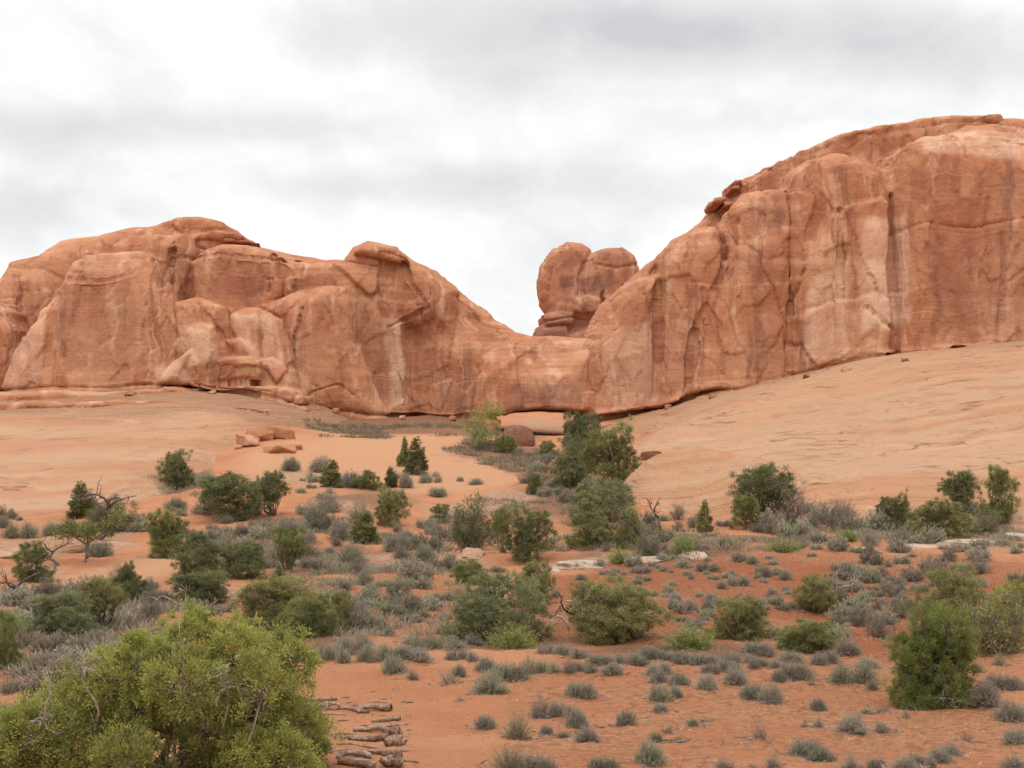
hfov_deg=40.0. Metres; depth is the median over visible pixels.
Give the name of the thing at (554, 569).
flat rock
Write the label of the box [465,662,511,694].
sagebrush
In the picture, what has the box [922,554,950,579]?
desert shrub
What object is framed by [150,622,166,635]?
desert shrub
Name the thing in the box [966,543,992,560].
blackbrush
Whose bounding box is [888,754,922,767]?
blackbrush
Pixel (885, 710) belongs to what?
desert shrub
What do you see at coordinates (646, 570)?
blackbrush
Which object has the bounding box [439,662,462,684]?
sagebrush
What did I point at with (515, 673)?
sagebrush
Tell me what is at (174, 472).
juniper
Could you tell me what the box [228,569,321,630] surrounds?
juniper
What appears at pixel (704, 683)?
blackbrush
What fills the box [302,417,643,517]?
dry brush
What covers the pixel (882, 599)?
blackbrush
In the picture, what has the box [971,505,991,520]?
sagebrush
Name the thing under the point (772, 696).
blackbrush
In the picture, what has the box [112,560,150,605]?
juniper
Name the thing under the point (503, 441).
juniper bush
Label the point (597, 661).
blackbrush
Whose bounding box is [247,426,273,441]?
boulder
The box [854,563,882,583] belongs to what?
sagebrush
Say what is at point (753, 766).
desert shrub
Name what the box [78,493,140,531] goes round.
bare shrub
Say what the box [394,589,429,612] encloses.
desert shrub
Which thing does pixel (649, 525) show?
sagebrush
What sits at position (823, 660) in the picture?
blackbrush
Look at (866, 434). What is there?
ground
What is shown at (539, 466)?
sagebrush
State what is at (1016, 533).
flat rock
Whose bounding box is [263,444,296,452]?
boulder
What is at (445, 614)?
blackbrush
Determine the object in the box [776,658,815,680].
blackbrush
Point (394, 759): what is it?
log
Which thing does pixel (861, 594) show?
sagebrush
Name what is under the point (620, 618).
juniper
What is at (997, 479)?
juniper
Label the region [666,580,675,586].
sagebrush
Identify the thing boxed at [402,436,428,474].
juniper
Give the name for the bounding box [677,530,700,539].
blackbrush
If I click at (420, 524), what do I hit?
sagebrush
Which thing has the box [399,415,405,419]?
fallen block
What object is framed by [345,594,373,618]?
blackbrush
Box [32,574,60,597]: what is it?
desert shrub
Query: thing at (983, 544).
blackbrush
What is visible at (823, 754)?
sagebrush
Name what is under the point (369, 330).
sandstone fin
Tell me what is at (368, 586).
sagebrush
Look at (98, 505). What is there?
gnarled tree
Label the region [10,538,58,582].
juniper
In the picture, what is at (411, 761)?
stick
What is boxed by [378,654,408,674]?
sagebrush
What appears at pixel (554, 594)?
blackbrush
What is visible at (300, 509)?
blackbrush
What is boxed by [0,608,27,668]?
juniper
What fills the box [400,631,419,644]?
blackbrush
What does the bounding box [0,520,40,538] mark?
sagebrush
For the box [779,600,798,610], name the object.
blackbrush
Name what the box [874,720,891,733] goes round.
blackbrush
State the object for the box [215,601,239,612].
blackbrush
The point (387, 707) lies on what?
log
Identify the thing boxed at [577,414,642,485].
juniper
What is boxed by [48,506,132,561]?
juniper
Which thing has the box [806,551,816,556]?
blackbrush
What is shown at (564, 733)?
desert shrub
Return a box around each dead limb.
[0,565,49,601]
[42,533,73,565]
[539,594,588,630]
[556,585,603,639]
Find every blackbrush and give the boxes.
[0,514,11,527]
[0,580,39,606]
[0,674,41,694]
[8,665,28,675]
[44,639,90,666]
[103,560,128,585]
[132,512,144,522]
[142,575,160,590]
[180,525,195,534]
[202,521,217,530]
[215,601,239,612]
[231,533,259,545]
[258,556,276,568]
[293,502,311,514]
[295,554,314,567]
[304,468,313,478]
[309,553,327,569]
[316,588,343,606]
[326,516,351,540]
[331,628,376,654]
[334,576,354,589]
[339,468,361,488]
[339,542,354,553]
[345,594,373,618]
[346,601,370,628]
[380,532,412,551]
[391,523,403,531]
[398,471,414,487]
[398,612,426,622]
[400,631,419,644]
[407,643,434,661]
[418,610,431,617]
[423,526,436,534]
[429,591,456,600]
[440,610,454,619]
[443,645,478,660]
[450,662,466,677]
[455,476,463,481]
[463,629,485,645]
[466,478,484,484]
[471,713,498,729]
[473,655,496,671]
[513,447,524,454]
[519,752,558,767]
[528,690,584,718]
[532,637,590,658]
[535,485,553,496]
[538,451,553,463]
[538,724,554,734]
[549,587,561,597]
[552,485,570,494]
[559,654,598,673]
[562,705,590,729]
[564,679,598,699]
[574,724,601,741]
[575,573,586,579]
[583,653,618,665]
[585,474,597,484]
[593,558,608,567]
[598,568,612,574]
[599,661,625,675]
[606,570,617,578]
[610,566,621,572]
[611,652,648,664]
[614,706,638,726]
[622,552,643,566]
[630,578,643,584]
[633,643,663,659]
[634,565,654,573]
[634,573,648,580]
[635,657,651,666]
[644,659,675,675]
[647,561,656,566]
[647,667,669,683]
[651,702,669,712]
[653,550,670,560]
[654,563,665,568]
[658,565,668,571]
[658,651,690,663]
[665,597,677,608]
[666,670,691,685]
[667,517,686,531]
[669,592,682,600]
[669,681,684,697]
[670,647,710,664]
[671,596,701,613]
[672,615,691,621]
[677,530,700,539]
[680,569,694,574]
[684,513,697,527]
[684,618,704,628]
[687,574,694,579]
[687,652,720,665]
[694,671,719,690]
[700,597,715,610]
[700,662,722,673]
[702,555,713,561]
[702,590,719,600]
[711,755,735,767]
[712,596,726,604]
[714,519,733,526]
[715,580,727,588]
[717,658,743,672]
[720,572,731,577]
[721,648,754,663]
[721,661,749,685]
[726,572,754,586]
[727,569,736,575]
[730,550,747,562]
[738,681,764,699]
[740,593,752,600]
[740,640,777,656]
[746,651,781,668]
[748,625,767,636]
[752,572,763,578]
[753,564,770,572]
[755,680,786,704]
[758,505,786,534]
[758,565,772,576]
[758,577,768,582]
[758,595,771,609]
[760,751,784,767]
[765,585,779,596]
[767,559,778,564]
[769,566,782,574]
[769,668,788,682]
[775,647,805,662]
[776,568,792,580]
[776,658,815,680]
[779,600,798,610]
[783,589,793,594]
[786,736,826,757]
[805,499,835,522]
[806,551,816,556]
[806,648,842,665]
[806,697,827,710]
[807,531,828,542]
[810,543,822,549]
[812,713,825,728]
[824,532,850,551]
[824,600,853,620]
[827,498,861,516]
[828,571,840,577]
[829,560,850,570]
[830,707,870,736]
[835,560,861,572]
[835,623,851,632]
[836,510,867,531]
[837,567,863,580]
[838,749,864,767]
[844,577,866,591]
[849,546,863,552]
[856,655,881,668]
[860,528,883,545]
[860,706,872,713]
[863,606,897,637]
[865,755,884,767]
[867,588,886,596]
[870,597,886,603]
[870,599,884,610]
[871,604,901,624]
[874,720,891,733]
[876,563,889,577]
[881,590,909,617]
[882,559,892,566]
[882,572,907,583]
[883,536,912,552]
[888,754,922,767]
[906,747,938,767]
[907,550,917,556]
[909,581,928,592]
[910,533,922,543]
[915,525,947,543]
[917,557,936,573]
[923,744,954,763]
[941,740,961,755]
[945,539,972,551]
[947,563,959,571]
[962,677,1005,708]
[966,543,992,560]
[968,537,990,549]
[969,554,994,574]
[981,672,1023,690]
[989,696,1023,723]
[995,538,1011,544]
[999,725,1023,745]
[1000,752,1023,767]
[1010,545,1023,553]
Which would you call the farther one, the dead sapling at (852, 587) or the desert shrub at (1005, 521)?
the desert shrub at (1005, 521)
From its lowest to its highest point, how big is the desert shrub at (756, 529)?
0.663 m
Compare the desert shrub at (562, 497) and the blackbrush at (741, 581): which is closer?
the blackbrush at (741, 581)
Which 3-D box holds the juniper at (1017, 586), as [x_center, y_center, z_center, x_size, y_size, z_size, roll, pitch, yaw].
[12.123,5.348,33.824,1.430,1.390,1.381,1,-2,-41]
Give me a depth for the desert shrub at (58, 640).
29.02 m
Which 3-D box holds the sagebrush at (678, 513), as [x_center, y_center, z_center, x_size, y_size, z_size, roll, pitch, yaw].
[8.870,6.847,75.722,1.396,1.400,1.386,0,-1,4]
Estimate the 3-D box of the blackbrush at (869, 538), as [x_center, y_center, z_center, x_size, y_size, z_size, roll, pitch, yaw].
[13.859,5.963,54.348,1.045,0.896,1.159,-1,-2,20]
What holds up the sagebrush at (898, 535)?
on the ground at (866, 434)
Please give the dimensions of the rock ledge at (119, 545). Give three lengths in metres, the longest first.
3.257 x 2.949 x 0.496 m
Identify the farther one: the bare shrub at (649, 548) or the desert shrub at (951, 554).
the bare shrub at (649, 548)
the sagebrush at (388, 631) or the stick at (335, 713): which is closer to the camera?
the stick at (335, 713)
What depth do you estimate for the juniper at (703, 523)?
69.91 m
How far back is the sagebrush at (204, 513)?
75.99 m
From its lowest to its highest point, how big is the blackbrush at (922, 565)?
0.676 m
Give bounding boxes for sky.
[0,0,1023,335]
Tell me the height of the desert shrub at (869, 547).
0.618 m
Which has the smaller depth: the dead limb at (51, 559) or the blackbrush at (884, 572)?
the blackbrush at (884, 572)
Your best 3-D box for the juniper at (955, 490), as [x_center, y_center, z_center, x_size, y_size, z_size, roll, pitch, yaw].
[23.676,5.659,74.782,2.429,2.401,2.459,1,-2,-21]
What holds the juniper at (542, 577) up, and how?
on the ground at (866, 434)
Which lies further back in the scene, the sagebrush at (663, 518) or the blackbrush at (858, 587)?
the sagebrush at (663, 518)
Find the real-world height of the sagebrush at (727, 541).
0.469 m
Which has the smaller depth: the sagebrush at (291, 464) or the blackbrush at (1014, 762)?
the blackbrush at (1014, 762)
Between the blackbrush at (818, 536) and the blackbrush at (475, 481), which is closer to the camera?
the blackbrush at (818, 536)
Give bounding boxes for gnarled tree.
[70,479,135,539]
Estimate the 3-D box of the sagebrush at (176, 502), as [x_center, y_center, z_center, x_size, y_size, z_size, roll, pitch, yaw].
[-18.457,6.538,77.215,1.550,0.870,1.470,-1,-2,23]
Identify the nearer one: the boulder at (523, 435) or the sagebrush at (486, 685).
the sagebrush at (486, 685)
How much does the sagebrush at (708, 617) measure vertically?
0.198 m
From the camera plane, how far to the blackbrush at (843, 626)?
32.63 m
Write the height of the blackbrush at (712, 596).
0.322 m
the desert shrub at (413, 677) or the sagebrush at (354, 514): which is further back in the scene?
the sagebrush at (354, 514)
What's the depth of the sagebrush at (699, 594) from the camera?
40.50 m
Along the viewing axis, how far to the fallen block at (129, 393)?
131.99 m
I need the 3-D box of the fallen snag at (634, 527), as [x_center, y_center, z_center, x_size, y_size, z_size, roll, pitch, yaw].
[4.929,5.734,55.591,3.001,1.796,1.108,1,-2,-31]
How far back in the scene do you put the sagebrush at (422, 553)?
55.02 m
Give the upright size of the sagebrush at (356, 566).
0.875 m
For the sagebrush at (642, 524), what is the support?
on the ground at (866, 434)
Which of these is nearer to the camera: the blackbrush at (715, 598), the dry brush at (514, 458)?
the blackbrush at (715, 598)
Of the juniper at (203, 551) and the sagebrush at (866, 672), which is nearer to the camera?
the sagebrush at (866, 672)
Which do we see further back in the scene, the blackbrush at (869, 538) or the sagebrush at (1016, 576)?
the blackbrush at (869, 538)
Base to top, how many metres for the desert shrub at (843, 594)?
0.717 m
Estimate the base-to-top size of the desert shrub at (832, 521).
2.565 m
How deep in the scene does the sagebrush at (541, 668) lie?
26.00 m
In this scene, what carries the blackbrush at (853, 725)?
on the ground at (866, 434)
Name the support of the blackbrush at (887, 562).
on the ground at (866, 434)
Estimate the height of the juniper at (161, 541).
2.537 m
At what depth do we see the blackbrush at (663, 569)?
47.78 m
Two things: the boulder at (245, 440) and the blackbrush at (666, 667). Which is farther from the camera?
the boulder at (245, 440)
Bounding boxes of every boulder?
[234,444,242,449]
[236,434,259,446]
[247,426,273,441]
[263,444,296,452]
[269,425,294,439]
[294,442,301,449]
[502,425,534,446]
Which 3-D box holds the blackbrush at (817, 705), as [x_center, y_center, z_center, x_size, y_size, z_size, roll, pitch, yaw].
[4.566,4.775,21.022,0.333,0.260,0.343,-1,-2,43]
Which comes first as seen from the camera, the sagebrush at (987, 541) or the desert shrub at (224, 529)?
the sagebrush at (987, 541)
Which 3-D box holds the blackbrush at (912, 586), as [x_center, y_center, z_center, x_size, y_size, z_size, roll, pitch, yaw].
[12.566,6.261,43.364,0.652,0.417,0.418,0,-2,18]
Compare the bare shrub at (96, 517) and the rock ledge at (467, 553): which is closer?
the rock ledge at (467, 553)
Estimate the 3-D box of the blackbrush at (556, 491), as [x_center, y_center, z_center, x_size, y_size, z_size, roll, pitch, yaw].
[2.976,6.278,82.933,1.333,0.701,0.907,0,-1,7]
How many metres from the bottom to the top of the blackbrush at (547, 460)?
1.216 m
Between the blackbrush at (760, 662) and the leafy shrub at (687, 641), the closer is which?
the blackbrush at (760, 662)
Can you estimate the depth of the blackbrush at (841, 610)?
37.34 m
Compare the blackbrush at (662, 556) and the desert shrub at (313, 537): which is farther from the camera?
the desert shrub at (313, 537)
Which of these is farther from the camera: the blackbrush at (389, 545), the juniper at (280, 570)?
the blackbrush at (389, 545)
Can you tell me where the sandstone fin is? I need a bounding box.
[0,217,598,429]
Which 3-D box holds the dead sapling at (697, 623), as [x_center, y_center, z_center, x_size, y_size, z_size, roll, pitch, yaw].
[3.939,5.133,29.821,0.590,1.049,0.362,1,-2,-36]
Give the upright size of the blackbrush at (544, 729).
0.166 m
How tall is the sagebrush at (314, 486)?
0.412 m
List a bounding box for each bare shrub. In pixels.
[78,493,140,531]
[134,584,167,622]
[446,490,499,549]
[550,431,594,476]
[623,527,668,556]
[764,471,818,526]
[954,580,1023,655]
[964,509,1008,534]
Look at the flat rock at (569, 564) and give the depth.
50.06 m
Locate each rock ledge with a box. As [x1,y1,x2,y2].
[0,542,90,558]
[90,542,143,549]
[456,547,484,559]
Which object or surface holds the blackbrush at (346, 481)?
on the ground at (866, 434)
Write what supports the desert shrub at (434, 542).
on the ground at (866, 434)
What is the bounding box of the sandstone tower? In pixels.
[533,242,639,337]
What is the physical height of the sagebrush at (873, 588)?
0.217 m
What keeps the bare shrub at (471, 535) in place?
on the ground at (866, 434)
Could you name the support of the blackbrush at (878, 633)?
on the ground at (866, 434)
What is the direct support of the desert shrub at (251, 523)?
on the ground at (866, 434)
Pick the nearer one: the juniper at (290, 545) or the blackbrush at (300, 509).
the juniper at (290, 545)
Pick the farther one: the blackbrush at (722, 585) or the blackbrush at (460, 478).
the blackbrush at (460, 478)
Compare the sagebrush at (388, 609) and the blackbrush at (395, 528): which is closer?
the sagebrush at (388, 609)
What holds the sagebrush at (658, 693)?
on the ground at (866, 434)
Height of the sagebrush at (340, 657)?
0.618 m
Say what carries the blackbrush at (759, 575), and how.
on the ground at (866, 434)
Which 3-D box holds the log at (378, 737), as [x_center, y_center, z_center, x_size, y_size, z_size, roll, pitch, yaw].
[-1.901,4.522,18.034,0.654,0.118,0.148,0,-2,13]
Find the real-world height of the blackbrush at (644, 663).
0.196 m
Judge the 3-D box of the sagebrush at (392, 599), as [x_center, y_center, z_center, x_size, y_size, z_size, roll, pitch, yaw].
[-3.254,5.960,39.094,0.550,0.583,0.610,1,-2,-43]
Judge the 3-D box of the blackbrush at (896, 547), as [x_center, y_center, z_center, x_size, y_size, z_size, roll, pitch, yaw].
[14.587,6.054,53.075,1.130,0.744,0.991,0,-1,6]
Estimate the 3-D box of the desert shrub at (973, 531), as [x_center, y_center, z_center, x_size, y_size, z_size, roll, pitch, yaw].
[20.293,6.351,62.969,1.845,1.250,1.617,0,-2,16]
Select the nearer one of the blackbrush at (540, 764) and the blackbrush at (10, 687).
the blackbrush at (540, 764)
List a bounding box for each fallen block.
[123,391,135,395]
[332,408,339,413]
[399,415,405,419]
[448,415,456,420]
[708,393,716,398]
[841,366,851,371]
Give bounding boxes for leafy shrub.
[457,399,505,450]
[480,616,542,649]
[597,544,632,562]
[654,618,725,650]
[667,528,706,553]
[757,535,804,552]
[828,526,858,541]
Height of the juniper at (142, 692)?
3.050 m
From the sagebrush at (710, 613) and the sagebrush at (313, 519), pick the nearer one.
the sagebrush at (710, 613)
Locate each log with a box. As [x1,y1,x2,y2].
[306,697,336,701]
[319,701,339,709]
[324,706,369,712]
[336,749,370,758]
[337,756,376,767]
[340,733,387,741]
[352,724,402,734]
[356,703,392,713]
[367,748,402,756]
[371,716,400,721]
[379,750,403,767]
[383,730,406,746]
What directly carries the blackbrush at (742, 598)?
on the ground at (866, 434)
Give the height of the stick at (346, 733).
0.046 m
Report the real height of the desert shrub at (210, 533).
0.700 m
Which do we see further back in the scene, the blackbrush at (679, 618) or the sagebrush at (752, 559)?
the sagebrush at (752, 559)
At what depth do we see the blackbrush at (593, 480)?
88.03 m
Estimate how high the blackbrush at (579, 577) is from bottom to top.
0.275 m
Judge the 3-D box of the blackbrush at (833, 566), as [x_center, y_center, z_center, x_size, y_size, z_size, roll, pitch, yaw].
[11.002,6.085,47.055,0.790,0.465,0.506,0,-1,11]
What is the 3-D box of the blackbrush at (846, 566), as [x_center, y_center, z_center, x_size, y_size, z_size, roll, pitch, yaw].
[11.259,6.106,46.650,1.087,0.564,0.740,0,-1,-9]
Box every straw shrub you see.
[480,740,534,767]
[497,707,538,740]
[971,659,989,672]
[986,650,1014,665]
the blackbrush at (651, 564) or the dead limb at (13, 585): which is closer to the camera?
the dead limb at (13, 585)
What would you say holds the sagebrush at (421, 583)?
on the ground at (866, 434)
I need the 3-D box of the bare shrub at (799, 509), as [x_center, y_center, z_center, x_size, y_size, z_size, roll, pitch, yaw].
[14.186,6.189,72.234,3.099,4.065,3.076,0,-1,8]
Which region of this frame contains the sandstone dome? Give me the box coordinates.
[579,114,1023,430]
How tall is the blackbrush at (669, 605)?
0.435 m
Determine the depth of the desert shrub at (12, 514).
75.96 m
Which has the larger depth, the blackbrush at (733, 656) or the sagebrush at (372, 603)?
the sagebrush at (372, 603)
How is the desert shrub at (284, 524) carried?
on the ground at (866, 434)
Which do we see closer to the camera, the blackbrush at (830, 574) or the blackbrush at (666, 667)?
the blackbrush at (666, 667)
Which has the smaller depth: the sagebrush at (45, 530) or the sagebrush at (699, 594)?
the sagebrush at (699, 594)
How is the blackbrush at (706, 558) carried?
on the ground at (866, 434)
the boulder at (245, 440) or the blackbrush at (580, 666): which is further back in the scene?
the boulder at (245, 440)
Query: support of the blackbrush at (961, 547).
on the ground at (866, 434)
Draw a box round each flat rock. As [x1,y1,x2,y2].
[538,565,559,573]
[556,560,606,569]
[629,556,662,562]
[640,451,661,460]
[680,550,707,558]
[899,543,936,548]
[936,539,995,543]
[1003,532,1023,539]
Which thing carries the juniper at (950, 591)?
on the ground at (866, 434)
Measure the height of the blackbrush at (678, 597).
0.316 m
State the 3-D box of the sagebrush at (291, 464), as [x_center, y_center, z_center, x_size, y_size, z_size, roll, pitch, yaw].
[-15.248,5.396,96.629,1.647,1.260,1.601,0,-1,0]
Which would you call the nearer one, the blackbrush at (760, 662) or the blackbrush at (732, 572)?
the blackbrush at (760, 662)
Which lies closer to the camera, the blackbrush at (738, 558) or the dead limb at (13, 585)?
the dead limb at (13, 585)
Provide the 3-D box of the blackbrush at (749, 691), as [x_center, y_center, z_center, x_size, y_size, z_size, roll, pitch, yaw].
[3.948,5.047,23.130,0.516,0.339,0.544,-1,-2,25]
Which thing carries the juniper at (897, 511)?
on the ground at (866, 434)
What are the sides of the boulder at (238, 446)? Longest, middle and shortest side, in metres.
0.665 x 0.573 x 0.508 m
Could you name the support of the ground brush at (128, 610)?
on the ground at (866, 434)
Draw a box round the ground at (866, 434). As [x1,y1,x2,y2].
[0,340,1023,767]
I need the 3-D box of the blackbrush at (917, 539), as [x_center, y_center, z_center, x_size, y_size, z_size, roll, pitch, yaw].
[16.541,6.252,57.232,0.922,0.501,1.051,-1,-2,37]
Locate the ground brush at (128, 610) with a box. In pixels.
[0,474,1023,684]
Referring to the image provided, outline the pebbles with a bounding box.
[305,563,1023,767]
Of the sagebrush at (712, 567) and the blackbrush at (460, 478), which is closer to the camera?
the sagebrush at (712, 567)
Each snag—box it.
[603,508,657,537]
[645,497,665,542]
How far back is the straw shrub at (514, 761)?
15.63 m
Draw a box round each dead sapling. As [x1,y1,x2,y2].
[685,604,706,635]
[832,566,860,598]
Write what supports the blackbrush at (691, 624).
on the ground at (866, 434)
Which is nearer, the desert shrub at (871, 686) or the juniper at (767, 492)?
the desert shrub at (871, 686)
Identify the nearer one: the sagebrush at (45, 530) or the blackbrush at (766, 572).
the blackbrush at (766, 572)
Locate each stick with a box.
[324,713,347,714]
[331,732,359,734]
[336,742,378,748]
[387,723,407,726]
[404,759,419,762]
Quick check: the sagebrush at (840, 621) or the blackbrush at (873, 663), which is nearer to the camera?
the blackbrush at (873, 663)
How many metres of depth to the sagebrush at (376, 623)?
34.00 m
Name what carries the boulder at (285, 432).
on the ground at (866, 434)
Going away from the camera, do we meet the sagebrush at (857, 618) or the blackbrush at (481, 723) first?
the blackbrush at (481, 723)
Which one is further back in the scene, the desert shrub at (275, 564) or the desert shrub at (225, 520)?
the desert shrub at (225, 520)
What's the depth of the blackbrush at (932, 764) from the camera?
15.52 m
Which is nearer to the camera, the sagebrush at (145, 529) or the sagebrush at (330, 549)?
the sagebrush at (330, 549)
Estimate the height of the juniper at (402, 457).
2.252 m
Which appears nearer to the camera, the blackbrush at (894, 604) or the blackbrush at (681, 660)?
the blackbrush at (681, 660)
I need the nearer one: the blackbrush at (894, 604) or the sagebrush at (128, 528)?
the blackbrush at (894, 604)
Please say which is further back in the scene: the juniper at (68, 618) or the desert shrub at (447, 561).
the desert shrub at (447, 561)
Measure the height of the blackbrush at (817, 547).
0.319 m
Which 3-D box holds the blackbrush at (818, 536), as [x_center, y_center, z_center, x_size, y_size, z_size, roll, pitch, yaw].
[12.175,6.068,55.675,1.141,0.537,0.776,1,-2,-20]
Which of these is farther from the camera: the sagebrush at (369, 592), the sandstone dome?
the sandstone dome
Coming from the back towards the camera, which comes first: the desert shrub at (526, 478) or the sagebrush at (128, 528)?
the desert shrub at (526, 478)
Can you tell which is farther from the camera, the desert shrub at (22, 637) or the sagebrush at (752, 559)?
the sagebrush at (752, 559)
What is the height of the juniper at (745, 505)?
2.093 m
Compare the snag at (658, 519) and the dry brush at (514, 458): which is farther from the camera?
the dry brush at (514, 458)
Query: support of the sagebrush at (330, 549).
on the ground at (866, 434)
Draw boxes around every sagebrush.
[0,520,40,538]
[0,608,19,618]
[16,603,56,625]
[38,518,80,535]
[83,539,115,556]
[118,520,143,531]
[133,520,148,531]
[161,496,189,509]
[174,507,187,515]
[191,496,216,515]
[195,468,215,484]
[246,524,270,539]
[266,524,277,537]
[279,456,301,471]
[294,487,306,492]
[297,493,338,529]
[304,483,317,488]
[305,455,328,471]
[307,474,319,482]
[311,634,351,662]
[315,491,331,498]
[325,485,333,493]
[325,546,334,552]
[330,534,375,564]
[343,494,375,521]
[347,555,370,572]
[351,568,375,585]
[352,585,385,602]
[354,641,397,662]
[361,582,380,591]
[364,596,387,608]
[365,613,387,627]
[375,578,390,586]
[376,600,407,616]
[378,625,393,635]
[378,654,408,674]
[383,573,412,595]
[386,588,402,603]
[386,641,420,659]
[393,469,400,478]
[396,528,414,536]
[402,573,435,589]
[406,632,468,650]
[412,539,436,561]
[416,518,433,527]
[417,471,441,482]
[418,591,442,610]
[422,513,461,541]
[425,486,448,496]
[434,625,452,633]
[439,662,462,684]
[444,635,459,642]
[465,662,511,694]
[489,661,531,682]
[521,652,562,674]
[527,461,545,469]
[545,474,567,486]
[586,754,622,767]
[599,541,611,550]
[631,735,671,767]
[637,520,651,530]
[640,509,656,525]
[640,525,652,534]
[645,681,674,703]
[646,520,657,529]
[647,590,659,596]
[648,731,663,742]
[657,526,676,541]
[659,515,670,520]
[660,585,676,593]
[665,553,676,559]
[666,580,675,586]
[667,502,689,519]
[672,556,694,568]
[686,718,698,726]
[691,540,705,551]
[694,591,704,596]
[696,560,722,571]
[700,607,715,617]
[701,615,710,620]
[706,574,721,579]
[717,536,732,545]
[744,554,759,563]
[766,593,784,605]
[766,627,784,636]
[774,518,815,538]
[798,541,807,548]
[804,513,822,527]
[804,743,838,761]
[825,575,839,587]
[826,657,882,684]
[827,612,846,625]
[828,622,852,639]
[839,596,873,610]
[845,600,873,626]
[851,589,872,601]
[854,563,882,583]
[858,507,900,531]
[865,585,880,590]
[883,519,917,543]
[892,554,912,564]
[950,497,978,513]
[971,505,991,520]
[975,576,988,587]
[980,538,991,544]
[1005,570,1023,582]
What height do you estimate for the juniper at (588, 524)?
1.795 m
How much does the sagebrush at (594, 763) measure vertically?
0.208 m
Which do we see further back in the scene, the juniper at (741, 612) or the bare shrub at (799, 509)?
the bare shrub at (799, 509)
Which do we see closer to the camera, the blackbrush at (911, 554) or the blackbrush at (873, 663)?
the blackbrush at (873, 663)
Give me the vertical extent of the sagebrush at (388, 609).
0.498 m
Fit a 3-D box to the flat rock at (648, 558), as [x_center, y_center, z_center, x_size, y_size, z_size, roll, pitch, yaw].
[4.654,6.487,51.770,2.032,0.213,1.582,-1,0,-12]
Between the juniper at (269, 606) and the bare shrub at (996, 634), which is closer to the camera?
the bare shrub at (996, 634)
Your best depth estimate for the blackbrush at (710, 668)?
25.62 m
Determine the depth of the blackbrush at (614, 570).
48.16 m
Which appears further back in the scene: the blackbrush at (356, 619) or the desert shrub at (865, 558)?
the desert shrub at (865, 558)
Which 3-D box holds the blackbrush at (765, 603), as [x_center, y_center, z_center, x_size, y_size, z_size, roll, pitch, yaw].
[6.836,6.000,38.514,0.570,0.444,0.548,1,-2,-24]
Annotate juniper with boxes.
[0,583,346,767]
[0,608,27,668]
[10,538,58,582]
[17,588,104,636]
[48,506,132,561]
[63,480,97,518]
[75,572,130,626]
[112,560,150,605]
[141,501,189,558]
[154,448,198,488]
[164,566,241,604]
[169,529,229,577]
[188,470,280,521]
[218,540,268,579]
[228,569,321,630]
[239,538,264,563]
[252,469,291,515]
[267,525,313,571]
[270,564,286,581]
[272,590,340,638]
[318,458,342,487]
[327,589,353,630]
[349,510,381,544]
[350,469,382,489]
[372,481,411,526]
[383,466,398,487]
[395,436,410,466]
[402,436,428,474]
[427,503,451,523]
[434,568,559,644]
[445,558,489,584]
[489,503,513,552]
[500,498,558,563]
[514,558,557,606]
[524,472,543,494]
[553,453,591,488]
[557,408,602,454]
[563,475,640,528]
[563,509,620,550]
[563,573,675,645]
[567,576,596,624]
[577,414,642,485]
[612,506,642,548]
[695,499,714,532]
[702,592,773,642]
[726,461,796,527]
[728,492,761,529]
[770,618,845,653]
[789,573,839,611]
[874,495,888,517]
[878,596,988,710]
[881,487,913,531]
[900,496,980,538]
[904,561,994,627]
[937,470,981,512]
[974,464,1022,522]
[988,578,1023,624]
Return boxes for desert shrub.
[0,503,18,519]
[12,639,24,649]
[15,628,51,646]
[16,596,53,611]
[19,650,64,670]
[23,646,88,690]
[29,627,75,653]
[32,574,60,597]
[61,574,91,596]
[69,629,100,648]
[84,625,108,640]
[145,584,172,601]
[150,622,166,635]
[182,597,224,615]
[195,529,217,540]
[217,525,232,532]
[218,514,237,523]
[232,524,249,536]
[246,518,257,526]
[264,547,279,561]
[270,515,298,536]
[270,559,280,566]
[272,523,326,556]
[297,530,316,543]
[308,487,348,511]
[323,585,346,595]
[329,532,343,545]
[387,542,411,557]
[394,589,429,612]
[395,557,437,579]
[404,666,422,680]
[408,530,444,549]
[427,552,458,571]
[485,565,508,572]
[516,468,541,483]
[554,730,571,737]
[556,489,577,503]
[745,522,763,532]
[745,761,765,767]
[802,502,815,512]
[815,494,853,529]
[818,580,851,601]
[829,635,863,655]
[856,548,885,564]
[859,542,880,554]
[865,676,882,690]
[874,699,889,713]
[878,573,908,597]
[891,597,919,605]
[898,564,925,582]
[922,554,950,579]
[939,545,958,561]
[949,514,984,536]
[959,569,973,579]
[995,516,1009,523]
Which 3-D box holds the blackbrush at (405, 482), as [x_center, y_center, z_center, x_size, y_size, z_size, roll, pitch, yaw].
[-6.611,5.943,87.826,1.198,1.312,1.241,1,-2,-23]
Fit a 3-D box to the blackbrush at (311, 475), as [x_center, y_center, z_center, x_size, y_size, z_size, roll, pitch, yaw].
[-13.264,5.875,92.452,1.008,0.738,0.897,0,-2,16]
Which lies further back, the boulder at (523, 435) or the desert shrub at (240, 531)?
the boulder at (523, 435)
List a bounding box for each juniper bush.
[489,434,520,452]
[538,440,558,454]
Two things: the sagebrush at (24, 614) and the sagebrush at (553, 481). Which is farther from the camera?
the sagebrush at (553, 481)

